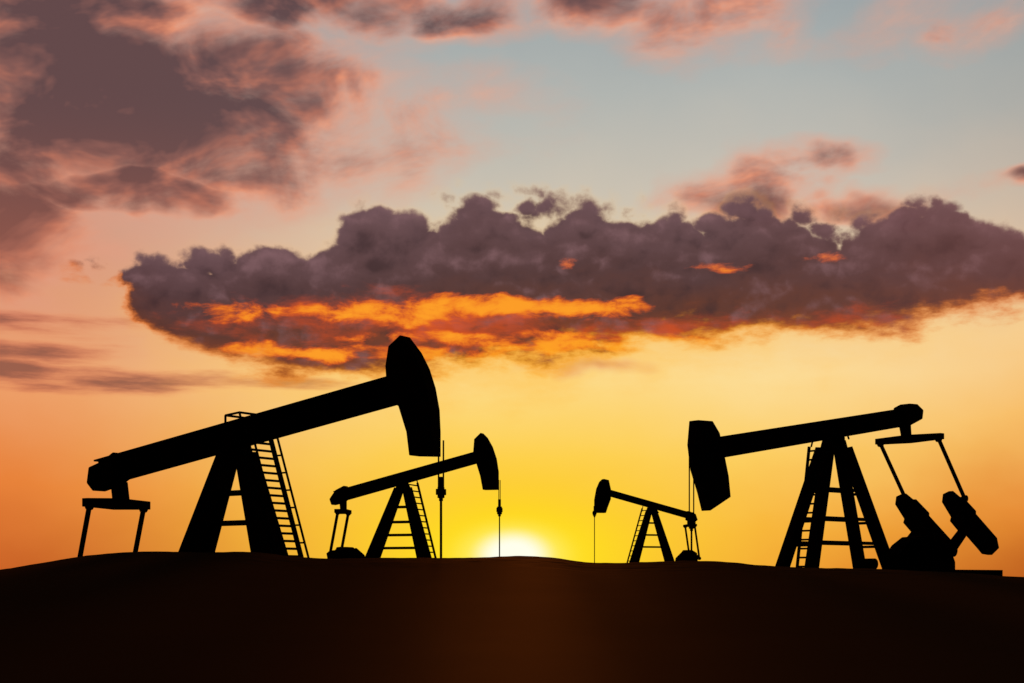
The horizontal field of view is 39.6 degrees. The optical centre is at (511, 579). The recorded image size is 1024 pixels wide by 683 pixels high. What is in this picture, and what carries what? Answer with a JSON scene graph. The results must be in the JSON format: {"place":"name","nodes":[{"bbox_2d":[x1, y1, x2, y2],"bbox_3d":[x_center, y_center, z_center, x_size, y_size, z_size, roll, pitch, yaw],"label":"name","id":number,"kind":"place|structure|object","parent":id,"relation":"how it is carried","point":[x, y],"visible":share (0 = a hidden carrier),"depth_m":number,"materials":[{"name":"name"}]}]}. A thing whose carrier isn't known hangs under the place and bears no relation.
{"place":"outdoors","nodes":[
{"label":"outdoors","id":0,"kind":"place"},
{"bbox_2d":[0,551,1023,682],"bbox_3d":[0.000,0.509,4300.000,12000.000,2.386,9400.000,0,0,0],"label":"ground","id":1,"kind":"structure","parent":0,"point":[183,617],"depth_m":19.73,"materials":[{"name":"black soil"}]},
{"bbox_2d":[77,335,445,557],"bbox_3d":[-7.649,-3.064,41.497,14.372,6.948,2.500,0,0,35],"label":"pumpjack","id":2,"kind":"object","parent":1,"relation":"on","point":[406,385],"visible":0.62,"depth_m":41.07,"materials":[{"name":"paint"}]},
{"bbox_2d":[326,433,502,558],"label":"pumpjack","id":3,"kind":"object","parent":1,"relation":"on","point":[482,455],"visible":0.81,"depth_m":74.81,"materials":[{"name":"paint"}]},
{"bbox_2d":[592,479,700,562],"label":"pumpjack","id":4,"kind":"object","parent":1,"relation":"on","point":[604,493],"visible":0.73,"depth_m":117.75,"materials":[{"name":"paint"}]},
{"bbox_2d":[687,404,1002,575],"bbox_3d":[12.078,-3.067,50.665,16.855,6.954,2.860,0,0,-40],"label":"pumpjack","id":5,"kind":"object","parent":1,"relation":"on","point":[927,543],"visible":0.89,"depth_m":50.40,"materials":[{"name":"paint"}]},
{"bbox_2d":[0,0,1023,576],"label":"sky","id":6,"kind":"structure","parent":0,"point":[599,230],"materials":[{"name":"orange"}]}
]}

